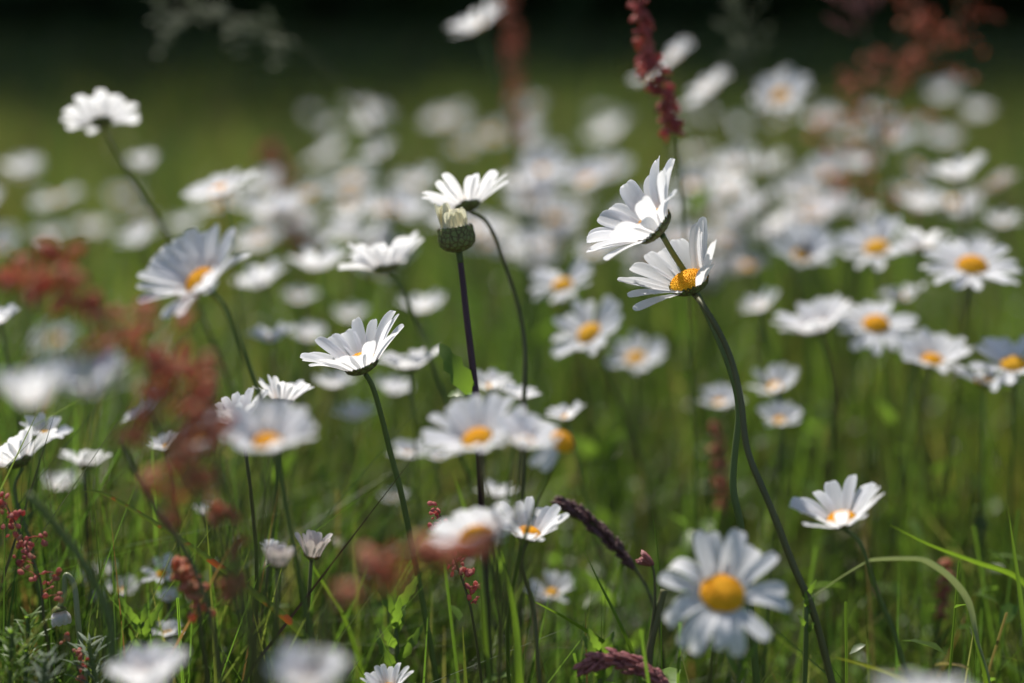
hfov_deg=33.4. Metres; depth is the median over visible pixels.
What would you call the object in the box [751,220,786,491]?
daisy
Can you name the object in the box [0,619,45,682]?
needle leaved plant
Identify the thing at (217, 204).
daisy
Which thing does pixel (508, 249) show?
daisy
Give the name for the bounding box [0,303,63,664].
daisy
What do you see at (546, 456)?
daisy
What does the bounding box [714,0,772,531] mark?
seeding grass
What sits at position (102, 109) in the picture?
daisy
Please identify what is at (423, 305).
daisy
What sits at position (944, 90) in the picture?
daisy
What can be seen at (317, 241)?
daisy
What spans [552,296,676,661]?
daisy
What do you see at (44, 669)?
needle leaved plant
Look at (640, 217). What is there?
daisy
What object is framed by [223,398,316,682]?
daisy
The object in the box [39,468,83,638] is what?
daisy
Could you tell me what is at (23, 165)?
daisy
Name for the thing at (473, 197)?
daisy
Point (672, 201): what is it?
daisy
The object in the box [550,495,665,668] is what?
seeding grass
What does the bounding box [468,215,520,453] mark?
daisy
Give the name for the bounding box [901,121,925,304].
daisy
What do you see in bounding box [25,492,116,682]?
bare stalk
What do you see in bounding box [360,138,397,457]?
daisy
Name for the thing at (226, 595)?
red sorrel
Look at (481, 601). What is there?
grass blade
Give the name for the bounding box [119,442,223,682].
bare stalk
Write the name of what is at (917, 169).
daisy
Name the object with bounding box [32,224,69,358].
daisy
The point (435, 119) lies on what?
daisy
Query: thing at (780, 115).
daisy
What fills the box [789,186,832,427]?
daisy
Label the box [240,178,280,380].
daisy
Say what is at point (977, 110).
daisy
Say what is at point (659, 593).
grass blade
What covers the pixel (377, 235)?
daisy
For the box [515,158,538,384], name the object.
daisy
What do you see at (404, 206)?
daisy
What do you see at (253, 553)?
daisy
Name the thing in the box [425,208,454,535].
daisy
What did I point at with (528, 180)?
daisy
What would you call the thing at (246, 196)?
daisy
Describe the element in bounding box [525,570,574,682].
daisy
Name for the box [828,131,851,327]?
daisy
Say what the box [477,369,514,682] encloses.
daisy
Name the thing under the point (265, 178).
daisy
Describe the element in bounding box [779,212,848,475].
daisy
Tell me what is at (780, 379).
daisy
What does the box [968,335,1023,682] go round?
daisy
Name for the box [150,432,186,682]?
daisy
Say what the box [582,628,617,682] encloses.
leafy sprig
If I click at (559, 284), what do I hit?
daisy
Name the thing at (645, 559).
seeding grass
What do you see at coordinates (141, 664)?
daisy
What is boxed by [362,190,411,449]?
daisy
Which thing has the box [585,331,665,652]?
daisy
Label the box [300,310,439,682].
daisy
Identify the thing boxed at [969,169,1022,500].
daisy
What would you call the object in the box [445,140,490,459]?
daisy
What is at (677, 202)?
daisy
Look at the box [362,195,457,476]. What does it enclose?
daisy
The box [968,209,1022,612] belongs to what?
daisy
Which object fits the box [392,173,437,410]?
daisy
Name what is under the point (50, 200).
daisy
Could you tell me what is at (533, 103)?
daisy
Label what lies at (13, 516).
red sorrel
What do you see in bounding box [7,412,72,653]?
daisy
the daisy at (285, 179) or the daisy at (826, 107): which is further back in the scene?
the daisy at (826, 107)
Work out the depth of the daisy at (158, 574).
0.70 m
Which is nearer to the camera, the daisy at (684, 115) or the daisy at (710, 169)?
the daisy at (710, 169)
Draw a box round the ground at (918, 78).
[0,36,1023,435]
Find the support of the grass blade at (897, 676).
on the ground at (918, 78)
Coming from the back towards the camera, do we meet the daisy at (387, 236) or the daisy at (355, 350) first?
the daisy at (387, 236)
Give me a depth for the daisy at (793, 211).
1.11 m
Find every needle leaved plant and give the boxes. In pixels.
[0,606,59,682]
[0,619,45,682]
[24,644,64,682]
[62,632,121,682]
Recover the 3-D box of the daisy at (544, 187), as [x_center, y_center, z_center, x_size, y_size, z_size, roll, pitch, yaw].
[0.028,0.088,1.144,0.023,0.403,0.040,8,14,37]
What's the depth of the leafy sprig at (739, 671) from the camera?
0.56 m
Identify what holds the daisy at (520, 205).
on the ground at (918, 78)
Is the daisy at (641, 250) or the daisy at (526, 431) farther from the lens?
the daisy at (641, 250)
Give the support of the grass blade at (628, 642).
on the ground at (918, 78)
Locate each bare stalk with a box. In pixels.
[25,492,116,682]
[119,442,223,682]
[645,589,667,666]
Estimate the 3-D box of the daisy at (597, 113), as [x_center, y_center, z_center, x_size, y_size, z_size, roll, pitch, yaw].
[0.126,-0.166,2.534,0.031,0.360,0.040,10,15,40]
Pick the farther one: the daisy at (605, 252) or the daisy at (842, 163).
the daisy at (842, 163)
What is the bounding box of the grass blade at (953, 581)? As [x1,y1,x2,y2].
[792,556,990,682]
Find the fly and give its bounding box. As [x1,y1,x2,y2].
[798,239,810,257]
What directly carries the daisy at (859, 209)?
on the ground at (918, 78)
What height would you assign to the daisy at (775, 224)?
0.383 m
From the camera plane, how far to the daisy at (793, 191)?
1.20 m
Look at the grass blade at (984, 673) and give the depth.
0.60 m
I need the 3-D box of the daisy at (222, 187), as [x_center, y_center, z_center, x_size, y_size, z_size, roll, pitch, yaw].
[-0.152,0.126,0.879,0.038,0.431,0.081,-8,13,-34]
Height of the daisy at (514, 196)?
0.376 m
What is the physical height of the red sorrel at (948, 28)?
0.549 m
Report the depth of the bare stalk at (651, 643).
0.60 m
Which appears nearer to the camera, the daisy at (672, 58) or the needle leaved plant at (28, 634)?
the needle leaved plant at (28, 634)
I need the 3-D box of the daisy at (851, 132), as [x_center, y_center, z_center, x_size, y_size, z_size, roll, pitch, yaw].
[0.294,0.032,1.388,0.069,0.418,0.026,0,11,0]
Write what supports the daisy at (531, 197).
on the ground at (918, 78)
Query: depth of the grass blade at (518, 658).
0.58 m
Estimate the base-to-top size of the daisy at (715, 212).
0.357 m
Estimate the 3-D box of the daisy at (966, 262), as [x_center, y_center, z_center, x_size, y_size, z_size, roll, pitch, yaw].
[0.209,0.148,0.840,0.045,0.402,0.091,0,11,0]
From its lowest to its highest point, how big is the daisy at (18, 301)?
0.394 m
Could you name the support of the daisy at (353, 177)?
on the ground at (918, 78)
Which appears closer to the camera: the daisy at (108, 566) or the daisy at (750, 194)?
the daisy at (108, 566)
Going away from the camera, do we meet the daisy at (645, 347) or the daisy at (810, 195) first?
the daisy at (645, 347)
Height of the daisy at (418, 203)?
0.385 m
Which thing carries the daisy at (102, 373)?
on the ground at (918, 78)
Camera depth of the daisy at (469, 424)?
0.52 m
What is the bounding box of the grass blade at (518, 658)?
[500,546,522,682]
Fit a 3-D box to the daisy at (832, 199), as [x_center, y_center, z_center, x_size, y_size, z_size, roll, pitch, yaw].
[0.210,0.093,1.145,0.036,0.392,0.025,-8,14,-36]
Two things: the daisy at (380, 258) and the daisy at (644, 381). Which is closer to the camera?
the daisy at (380, 258)
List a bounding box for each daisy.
[0,154,44,360]
[0,186,31,367]
[0,231,29,372]
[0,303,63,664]
[0,358,74,682]
[0,426,56,682]
[2,226,25,360]
[6,157,39,319]
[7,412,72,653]
[28,320,78,455]
[31,186,119,462]
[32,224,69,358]
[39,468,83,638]
[49,350,129,682]
[59,449,110,672]
[61,89,314,640]
[70,569,94,681]
[71,218,110,330]
[91,559,114,661]
[105,575,138,648]
[106,187,145,378]
[106,642,187,682]
[115,223,217,482]
[122,400,236,649]
[127,151,156,435]
[128,214,155,338]
[137,224,314,646]
[141,553,178,647]
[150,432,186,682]
[151,618,182,682]
[156,587,179,682]
[166,214,215,405]
[173,403,277,682]
[181,170,260,613]
[192,192,263,464]
[193,504,236,681]
[213,387,268,682]
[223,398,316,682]
[229,191,270,355]
[231,258,331,560]
[233,236,272,376]
[235,222,283,375]
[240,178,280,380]
[243,191,312,470]
[243,322,298,670]
[250,167,353,449]
[253,375,313,679]
[258,539,278,667]
[263,543,295,652]
[266,192,312,478]
[267,641,348,682]
[272,174,297,295]
[276,205,325,439]
[282,209,331,484]
[283,286,318,534]
[287,247,384,628]
[290,321,325,598]
[294,177,356,470]
[295,530,332,647]
[299,231,355,506]
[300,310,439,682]
[301,108,334,293]
[301,370,355,622]
[304,135,349,326]
[319,120,345,298]
[321,218,420,520]
[322,303,366,533]
[324,163,391,330]
[325,183,397,438]
[329,400,386,641]
[330,201,364,467]
[333,191,420,409]
[338,231,514,662]
[344,99,392,245]
[351,260,398,517]
[355,111,420,418]
[355,216,419,527]
[357,227,441,491]
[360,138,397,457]
[360,662,413,682]
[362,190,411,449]
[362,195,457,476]
[373,375,427,680]
[375,241,415,490]
[378,346,438,680]
[379,488,406,599]
[387,439,428,667]
[392,165,445,395]
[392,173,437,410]
[394,193,433,439]
[397,290,469,681]
[422,107,494,312]
[422,169,526,651]
[422,392,525,678]
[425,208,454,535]
[425,447,460,651]
[427,111,467,336]
[429,501,532,682]
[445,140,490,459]
[446,0,556,552]
[449,106,467,283]
[462,480,515,680]
[467,120,521,290]
[467,210,501,485]
[467,222,505,499]
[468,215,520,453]
[472,240,526,504]
[475,382,540,681]
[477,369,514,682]
[493,412,560,682]
[495,186,530,392]
[498,170,548,503]
[499,228,551,470]
[499,496,568,682]
[504,95,543,292]
[505,173,557,395]
[506,419,573,682]
[508,191,586,493]
[510,121,572,313]
[510,247,562,493]
[511,197,559,389]
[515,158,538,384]
[519,150,571,412]
[520,105,537,229]
[522,192,565,468]
[524,225,598,467]
[525,146,559,369]
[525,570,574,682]
[527,173,581,438]
[527,197,583,431]
[530,258,628,682]
[532,142,583,351]
[534,220,551,421]
[545,401,650,682]
[546,222,582,495]
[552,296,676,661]
[557,160,614,491]
[564,164,619,497]
[569,241,613,555]
[573,198,610,419]
[579,240,622,499]
[582,111,661,385]
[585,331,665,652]
[586,156,759,682]
[588,107,610,262]
[592,150,630,438]
[617,217,835,682]
[619,202,647,550]
[619,240,660,506]
[620,189,687,465]
[626,244,711,500]
[629,72,727,489]
[634,193,679,497]
[634,294,651,449]
[648,38,711,517]
[649,224,688,533]
[659,221,741,509]
[659,529,789,682]
[669,165,716,421]
[670,223,719,511]
[676,146,710,317]
[676,250,724,518]
[676,383,744,650]
[677,110,695,221]
[682,67,785,460]
[689,106,714,307]
[695,164,717,325]
[696,228,742,466]
[698,174,744,501]
[699,204,730,441]
[705,267,726,458]
[707,175,790,545]
[707,228,754,517]
[708,145,756,385]
[708,255,726,514]
[711,187,773,460]
[714,247,803,547]
[718,200,797,519]
[725,255,803,579]
[726,117,748,227]
[736,173,763,616]
[738,288,788,656]
[742,363,798,668]
[744,150,815,462]
[749,66,811,465]
[751,205,803,499]
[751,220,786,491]
[757,400,802,682]
[767,110,789,272]
[770,221,841,623]
[771,294,851,677]
[772,178,818,471]
[778,209,797,401]
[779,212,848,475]
[780,203,832,437]
[782,167,805,374]
[785,160,848,433]
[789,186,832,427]
[789,474,908,673]
[795,190,857,466]
[795,198,841,463]
[798,109,847,427]
[801,154,849,426]
[806,200,846,489]
[812,204,877,479]
[813,106,835,185]
[813,190,861,489]
[819,231,851,588]
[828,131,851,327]
[835,158,930,457]
[835,301,917,681]
[836,151,879,431]
[836,214,932,640]
[840,122,899,421]
[850,118,911,355]
[853,103,895,402]
[867,328,973,681]
[875,225,956,666]
[875,673,963,682]
[879,282,957,675]
[884,180,929,522]
[897,189,941,543]
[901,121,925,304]
[913,151,985,602]
[920,239,1021,673]
[923,127,961,428]
[927,79,961,319]
[930,103,993,387]
[930,190,980,482]
[937,188,981,489]
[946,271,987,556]
[949,233,993,454]
[951,364,1020,681]
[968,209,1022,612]
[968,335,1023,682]
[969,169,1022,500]
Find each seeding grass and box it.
[147,0,401,555]
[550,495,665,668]
[572,647,668,682]
[635,550,656,639]
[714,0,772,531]
[826,0,891,585]
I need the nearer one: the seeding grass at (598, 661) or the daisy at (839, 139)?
the seeding grass at (598, 661)
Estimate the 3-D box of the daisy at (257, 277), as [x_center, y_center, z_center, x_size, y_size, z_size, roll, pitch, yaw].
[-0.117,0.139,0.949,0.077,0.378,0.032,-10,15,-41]
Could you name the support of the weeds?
on the ground at (918, 78)
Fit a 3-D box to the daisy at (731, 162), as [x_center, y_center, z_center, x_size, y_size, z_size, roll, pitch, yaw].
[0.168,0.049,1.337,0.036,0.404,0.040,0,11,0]
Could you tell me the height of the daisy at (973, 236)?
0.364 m
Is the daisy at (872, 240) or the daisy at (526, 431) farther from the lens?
the daisy at (872, 240)
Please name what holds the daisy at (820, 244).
on the ground at (918, 78)
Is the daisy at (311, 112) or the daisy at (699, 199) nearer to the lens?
the daisy at (699, 199)
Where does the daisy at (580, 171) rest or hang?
on the ground at (918, 78)
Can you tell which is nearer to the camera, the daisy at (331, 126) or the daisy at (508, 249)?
the daisy at (508, 249)
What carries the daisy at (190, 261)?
on the ground at (918, 78)
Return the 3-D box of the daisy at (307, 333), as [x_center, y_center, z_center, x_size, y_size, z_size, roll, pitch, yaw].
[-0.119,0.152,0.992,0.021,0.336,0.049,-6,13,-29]
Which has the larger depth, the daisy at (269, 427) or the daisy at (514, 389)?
the daisy at (514, 389)
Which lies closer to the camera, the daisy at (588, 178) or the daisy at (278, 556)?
the daisy at (278, 556)
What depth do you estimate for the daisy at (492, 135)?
1.71 m
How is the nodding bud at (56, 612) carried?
on the ground at (918, 78)
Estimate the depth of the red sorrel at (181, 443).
0.44 m
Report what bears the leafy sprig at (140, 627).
on the ground at (918, 78)
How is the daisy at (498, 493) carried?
on the ground at (918, 78)
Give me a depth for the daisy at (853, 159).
1.21 m
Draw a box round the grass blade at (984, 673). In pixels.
[969,616,988,682]
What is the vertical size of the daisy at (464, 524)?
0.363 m
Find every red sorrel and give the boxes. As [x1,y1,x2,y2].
[0,240,269,682]
[0,491,61,682]
[59,632,88,682]
[113,383,262,682]
[170,556,216,682]
[205,502,256,682]
[255,138,325,438]
[311,524,498,668]
[427,501,482,682]
[497,0,535,401]
[627,0,701,682]
[707,422,730,677]
[805,0,934,552]
[817,0,1001,610]
[927,558,954,678]
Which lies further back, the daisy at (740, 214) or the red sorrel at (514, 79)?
the red sorrel at (514, 79)
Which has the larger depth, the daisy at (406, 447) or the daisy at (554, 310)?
the daisy at (554, 310)
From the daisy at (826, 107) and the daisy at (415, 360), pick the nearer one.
the daisy at (415, 360)
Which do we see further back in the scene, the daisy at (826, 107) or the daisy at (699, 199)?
the daisy at (826, 107)
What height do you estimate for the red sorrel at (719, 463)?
0.308 m
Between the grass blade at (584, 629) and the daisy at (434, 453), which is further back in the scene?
the daisy at (434, 453)
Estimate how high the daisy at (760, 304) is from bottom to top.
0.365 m
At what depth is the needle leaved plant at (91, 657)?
0.60 m
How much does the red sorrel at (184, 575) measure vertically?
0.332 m
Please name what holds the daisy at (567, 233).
on the ground at (918, 78)
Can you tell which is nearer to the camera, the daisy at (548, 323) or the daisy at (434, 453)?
the daisy at (434, 453)
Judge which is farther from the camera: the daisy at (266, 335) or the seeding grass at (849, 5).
the seeding grass at (849, 5)
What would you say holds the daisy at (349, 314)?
on the ground at (918, 78)
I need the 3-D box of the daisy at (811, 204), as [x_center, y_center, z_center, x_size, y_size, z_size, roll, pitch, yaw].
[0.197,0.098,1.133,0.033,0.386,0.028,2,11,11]
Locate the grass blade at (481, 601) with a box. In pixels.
[452,471,487,682]
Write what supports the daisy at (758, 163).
on the ground at (918, 78)
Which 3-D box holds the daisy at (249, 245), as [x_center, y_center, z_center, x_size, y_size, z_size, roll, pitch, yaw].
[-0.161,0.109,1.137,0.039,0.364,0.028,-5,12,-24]
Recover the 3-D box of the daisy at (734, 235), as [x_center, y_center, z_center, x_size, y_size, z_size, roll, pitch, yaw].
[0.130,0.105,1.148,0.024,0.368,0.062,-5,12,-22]
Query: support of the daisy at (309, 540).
on the ground at (918, 78)
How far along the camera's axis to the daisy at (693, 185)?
1.10 m
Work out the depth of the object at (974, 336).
1.11 m
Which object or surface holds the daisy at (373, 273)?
on the ground at (918, 78)
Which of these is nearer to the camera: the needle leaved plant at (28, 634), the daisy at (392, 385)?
the needle leaved plant at (28, 634)
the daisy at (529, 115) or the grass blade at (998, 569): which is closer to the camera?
the grass blade at (998, 569)
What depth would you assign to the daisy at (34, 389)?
0.43 m
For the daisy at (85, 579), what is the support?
on the ground at (918, 78)
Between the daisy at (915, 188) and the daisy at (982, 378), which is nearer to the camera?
the daisy at (982, 378)
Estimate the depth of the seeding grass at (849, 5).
0.95 m
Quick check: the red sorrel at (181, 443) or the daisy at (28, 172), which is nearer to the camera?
the red sorrel at (181, 443)
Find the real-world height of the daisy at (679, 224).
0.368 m
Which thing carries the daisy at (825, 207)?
on the ground at (918, 78)
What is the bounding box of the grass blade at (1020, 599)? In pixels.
[1008,510,1023,643]
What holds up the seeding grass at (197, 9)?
on the ground at (918, 78)
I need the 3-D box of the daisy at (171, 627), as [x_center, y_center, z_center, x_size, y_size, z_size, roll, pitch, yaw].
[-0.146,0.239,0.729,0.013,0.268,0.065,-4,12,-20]
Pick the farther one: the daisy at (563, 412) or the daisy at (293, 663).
the daisy at (563, 412)
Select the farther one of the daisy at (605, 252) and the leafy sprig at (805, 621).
the daisy at (605, 252)
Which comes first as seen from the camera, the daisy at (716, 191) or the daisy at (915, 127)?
the daisy at (716, 191)
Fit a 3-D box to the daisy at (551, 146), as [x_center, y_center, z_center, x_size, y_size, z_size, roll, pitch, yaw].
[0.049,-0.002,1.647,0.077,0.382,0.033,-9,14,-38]
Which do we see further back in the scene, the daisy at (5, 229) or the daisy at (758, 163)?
the daisy at (5, 229)
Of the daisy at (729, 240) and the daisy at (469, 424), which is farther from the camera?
the daisy at (729, 240)
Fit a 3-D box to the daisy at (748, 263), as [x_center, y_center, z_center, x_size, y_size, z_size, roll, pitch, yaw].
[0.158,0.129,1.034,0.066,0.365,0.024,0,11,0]
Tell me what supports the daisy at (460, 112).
on the ground at (918, 78)
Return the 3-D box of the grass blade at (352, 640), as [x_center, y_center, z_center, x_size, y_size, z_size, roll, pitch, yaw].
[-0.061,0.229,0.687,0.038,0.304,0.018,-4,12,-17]
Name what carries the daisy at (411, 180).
on the ground at (918, 78)
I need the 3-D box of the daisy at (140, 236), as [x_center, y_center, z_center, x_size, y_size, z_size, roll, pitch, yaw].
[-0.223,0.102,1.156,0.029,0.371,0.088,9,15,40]
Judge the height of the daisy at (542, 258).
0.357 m
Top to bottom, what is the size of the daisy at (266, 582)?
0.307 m
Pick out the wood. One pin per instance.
(788, 14)
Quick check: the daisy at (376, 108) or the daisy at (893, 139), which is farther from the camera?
the daisy at (376, 108)
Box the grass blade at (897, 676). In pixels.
[826,655,904,681]
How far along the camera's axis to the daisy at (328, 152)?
1.60 m
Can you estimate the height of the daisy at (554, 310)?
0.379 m
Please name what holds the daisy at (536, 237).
on the ground at (918, 78)
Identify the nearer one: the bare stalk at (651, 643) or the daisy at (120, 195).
the bare stalk at (651, 643)
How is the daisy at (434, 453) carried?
on the ground at (918, 78)
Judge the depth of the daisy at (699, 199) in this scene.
1.07 m
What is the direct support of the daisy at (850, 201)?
on the ground at (918, 78)
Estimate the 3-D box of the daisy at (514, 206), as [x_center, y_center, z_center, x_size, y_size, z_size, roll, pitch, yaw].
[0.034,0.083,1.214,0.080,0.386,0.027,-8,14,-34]
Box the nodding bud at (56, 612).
[51,572,87,682]
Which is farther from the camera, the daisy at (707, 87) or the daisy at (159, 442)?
the daisy at (707, 87)
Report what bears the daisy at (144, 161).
on the ground at (918, 78)
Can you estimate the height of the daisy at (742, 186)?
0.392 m
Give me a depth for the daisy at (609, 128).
1.70 m
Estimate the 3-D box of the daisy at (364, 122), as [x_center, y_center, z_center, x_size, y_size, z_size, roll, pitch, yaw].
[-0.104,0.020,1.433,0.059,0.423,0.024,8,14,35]
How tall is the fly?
0.010 m
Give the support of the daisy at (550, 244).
on the ground at (918, 78)
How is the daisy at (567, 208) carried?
on the ground at (918, 78)
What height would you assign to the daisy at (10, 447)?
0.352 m
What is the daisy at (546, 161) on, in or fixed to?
on the ground at (918, 78)
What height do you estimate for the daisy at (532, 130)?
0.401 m
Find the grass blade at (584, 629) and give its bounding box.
[534,601,622,651]
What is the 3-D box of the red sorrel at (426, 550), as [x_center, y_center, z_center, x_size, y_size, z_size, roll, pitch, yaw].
[-0.046,0.232,0.469,0.084,0.383,0.028,4,12,20]
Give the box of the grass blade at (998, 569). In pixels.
[896,528,1023,585]
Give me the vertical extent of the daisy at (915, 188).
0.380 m
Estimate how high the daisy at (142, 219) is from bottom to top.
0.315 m
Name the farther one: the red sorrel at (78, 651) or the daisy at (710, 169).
the daisy at (710, 169)
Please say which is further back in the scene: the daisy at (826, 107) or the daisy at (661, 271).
the daisy at (826, 107)
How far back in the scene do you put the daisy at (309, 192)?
1.16 m
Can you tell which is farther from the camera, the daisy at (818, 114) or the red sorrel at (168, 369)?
the daisy at (818, 114)
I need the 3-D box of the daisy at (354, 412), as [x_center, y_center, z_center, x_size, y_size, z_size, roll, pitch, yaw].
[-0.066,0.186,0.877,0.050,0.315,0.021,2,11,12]
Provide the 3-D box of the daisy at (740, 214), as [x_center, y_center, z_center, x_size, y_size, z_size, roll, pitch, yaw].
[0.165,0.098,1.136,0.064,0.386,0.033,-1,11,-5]
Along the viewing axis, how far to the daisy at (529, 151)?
1.29 m
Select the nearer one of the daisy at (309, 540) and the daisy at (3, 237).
the daisy at (309, 540)
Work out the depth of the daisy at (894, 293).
0.88 m
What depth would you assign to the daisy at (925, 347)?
0.79 m
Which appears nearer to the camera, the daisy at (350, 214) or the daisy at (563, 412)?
the daisy at (563, 412)
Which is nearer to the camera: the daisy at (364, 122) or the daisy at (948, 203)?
the daisy at (948, 203)
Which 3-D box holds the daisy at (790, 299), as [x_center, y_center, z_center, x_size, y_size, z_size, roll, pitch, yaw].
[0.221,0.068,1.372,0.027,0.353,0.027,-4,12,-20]
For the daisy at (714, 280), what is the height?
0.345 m
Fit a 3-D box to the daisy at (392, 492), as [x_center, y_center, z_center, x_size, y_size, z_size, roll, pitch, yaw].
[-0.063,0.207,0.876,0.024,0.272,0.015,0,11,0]
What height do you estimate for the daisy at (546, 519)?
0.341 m
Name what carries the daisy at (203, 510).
on the ground at (918, 78)
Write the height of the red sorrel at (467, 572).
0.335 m
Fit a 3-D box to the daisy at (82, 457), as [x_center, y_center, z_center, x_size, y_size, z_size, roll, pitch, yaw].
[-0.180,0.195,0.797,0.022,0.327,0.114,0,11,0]
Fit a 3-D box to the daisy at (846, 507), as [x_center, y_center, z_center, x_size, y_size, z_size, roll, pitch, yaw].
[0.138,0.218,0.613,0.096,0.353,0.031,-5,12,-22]
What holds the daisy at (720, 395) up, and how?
on the ground at (918, 78)
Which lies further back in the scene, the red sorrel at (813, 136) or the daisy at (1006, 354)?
the red sorrel at (813, 136)
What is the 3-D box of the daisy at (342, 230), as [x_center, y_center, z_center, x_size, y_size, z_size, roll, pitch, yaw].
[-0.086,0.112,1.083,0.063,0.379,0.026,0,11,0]
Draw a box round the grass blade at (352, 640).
[301,547,365,682]
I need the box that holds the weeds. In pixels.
[0,230,1023,682]
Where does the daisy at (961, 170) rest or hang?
on the ground at (918, 78)
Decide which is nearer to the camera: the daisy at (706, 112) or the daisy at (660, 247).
the daisy at (660, 247)
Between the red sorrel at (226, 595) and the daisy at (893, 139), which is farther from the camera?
the daisy at (893, 139)
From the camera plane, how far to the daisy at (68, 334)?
1.05 m
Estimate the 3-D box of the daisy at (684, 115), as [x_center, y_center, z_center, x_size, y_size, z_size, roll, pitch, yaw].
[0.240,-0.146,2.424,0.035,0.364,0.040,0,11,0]
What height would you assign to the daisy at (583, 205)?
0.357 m
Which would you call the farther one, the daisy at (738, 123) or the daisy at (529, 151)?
the daisy at (738, 123)
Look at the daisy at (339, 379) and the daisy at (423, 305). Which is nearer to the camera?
the daisy at (339, 379)
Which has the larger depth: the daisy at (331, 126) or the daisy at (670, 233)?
the daisy at (331, 126)
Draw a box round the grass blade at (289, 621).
[78,490,341,682]
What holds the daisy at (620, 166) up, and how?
on the ground at (918, 78)
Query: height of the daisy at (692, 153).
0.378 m
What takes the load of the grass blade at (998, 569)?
on the ground at (918, 78)
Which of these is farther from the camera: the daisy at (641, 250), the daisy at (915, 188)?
the daisy at (915, 188)
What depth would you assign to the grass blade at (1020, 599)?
0.60 m
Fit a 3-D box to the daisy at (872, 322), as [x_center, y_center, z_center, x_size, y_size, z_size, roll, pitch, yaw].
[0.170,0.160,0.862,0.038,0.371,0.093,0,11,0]
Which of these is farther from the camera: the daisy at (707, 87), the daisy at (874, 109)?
the daisy at (874, 109)
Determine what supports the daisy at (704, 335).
on the ground at (918, 78)
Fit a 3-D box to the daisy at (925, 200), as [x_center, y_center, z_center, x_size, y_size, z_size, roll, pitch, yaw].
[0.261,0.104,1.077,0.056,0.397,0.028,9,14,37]
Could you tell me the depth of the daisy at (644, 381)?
1.26 m
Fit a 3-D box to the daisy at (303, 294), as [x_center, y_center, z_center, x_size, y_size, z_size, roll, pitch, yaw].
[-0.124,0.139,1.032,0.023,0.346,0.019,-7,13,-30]
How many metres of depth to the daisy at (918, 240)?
0.84 m
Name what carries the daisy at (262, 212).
on the ground at (918, 78)
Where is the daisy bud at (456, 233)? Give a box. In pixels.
[433,203,490,677]
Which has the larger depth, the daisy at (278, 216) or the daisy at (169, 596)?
the daisy at (278, 216)
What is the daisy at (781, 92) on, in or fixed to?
on the ground at (918, 78)
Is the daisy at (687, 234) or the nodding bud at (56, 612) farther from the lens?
the daisy at (687, 234)
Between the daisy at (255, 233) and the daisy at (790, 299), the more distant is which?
the daisy at (790, 299)
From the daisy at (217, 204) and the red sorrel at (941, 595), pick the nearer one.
the red sorrel at (941, 595)
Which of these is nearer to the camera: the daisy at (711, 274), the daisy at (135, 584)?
the daisy at (135, 584)
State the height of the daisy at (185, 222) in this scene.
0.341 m
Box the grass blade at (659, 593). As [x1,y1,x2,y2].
[651,509,662,669]
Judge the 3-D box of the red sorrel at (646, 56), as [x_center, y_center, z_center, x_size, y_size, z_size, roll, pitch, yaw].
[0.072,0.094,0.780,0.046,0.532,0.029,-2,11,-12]
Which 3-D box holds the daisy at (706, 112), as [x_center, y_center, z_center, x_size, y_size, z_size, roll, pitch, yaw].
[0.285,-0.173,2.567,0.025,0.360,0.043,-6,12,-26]
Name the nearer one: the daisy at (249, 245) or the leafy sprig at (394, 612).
the leafy sprig at (394, 612)
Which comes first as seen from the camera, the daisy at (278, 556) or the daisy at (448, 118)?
the daisy at (278, 556)
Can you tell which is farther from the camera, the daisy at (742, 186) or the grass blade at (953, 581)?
the daisy at (742, 186)
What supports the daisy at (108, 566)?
on the ground at (918, 78)
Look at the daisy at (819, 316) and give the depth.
0.81 m
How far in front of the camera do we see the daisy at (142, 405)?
0.74 m
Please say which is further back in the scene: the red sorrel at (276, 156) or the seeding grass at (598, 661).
the red sorrel at (276, 156)
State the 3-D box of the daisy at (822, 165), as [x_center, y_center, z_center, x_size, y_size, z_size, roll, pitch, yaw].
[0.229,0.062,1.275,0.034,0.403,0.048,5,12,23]
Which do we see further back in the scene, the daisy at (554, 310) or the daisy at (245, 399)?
the daisy at (554, 310)
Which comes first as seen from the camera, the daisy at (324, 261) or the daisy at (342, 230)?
the daisy at (324, 261)
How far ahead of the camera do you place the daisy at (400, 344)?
1.12 m
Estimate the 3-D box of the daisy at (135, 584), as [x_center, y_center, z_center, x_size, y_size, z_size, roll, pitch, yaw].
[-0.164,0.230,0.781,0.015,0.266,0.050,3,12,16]
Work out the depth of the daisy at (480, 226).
1.11 m
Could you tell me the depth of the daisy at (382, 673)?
0.60 m
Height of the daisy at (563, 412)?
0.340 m
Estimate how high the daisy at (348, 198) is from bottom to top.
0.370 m
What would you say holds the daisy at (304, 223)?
on the ground at (918, 78)
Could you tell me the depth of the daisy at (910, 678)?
0.41 m
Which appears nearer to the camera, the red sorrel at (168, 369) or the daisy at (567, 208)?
the red sorrel at (168, 369)
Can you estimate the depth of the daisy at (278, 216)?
1.26 m
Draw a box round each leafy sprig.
[120,596,163,650]
[376,572,422,682]
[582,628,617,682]
[725,623,757,682]
[798,579,816,682]
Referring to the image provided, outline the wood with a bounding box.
[0,0,1023,39]
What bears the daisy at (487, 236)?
on the ground at (918, 78)
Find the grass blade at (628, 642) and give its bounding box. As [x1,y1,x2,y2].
[584,551,643,682]
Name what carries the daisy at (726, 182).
on the ground at (918, 78)
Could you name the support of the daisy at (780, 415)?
on the ground at (918, 78)

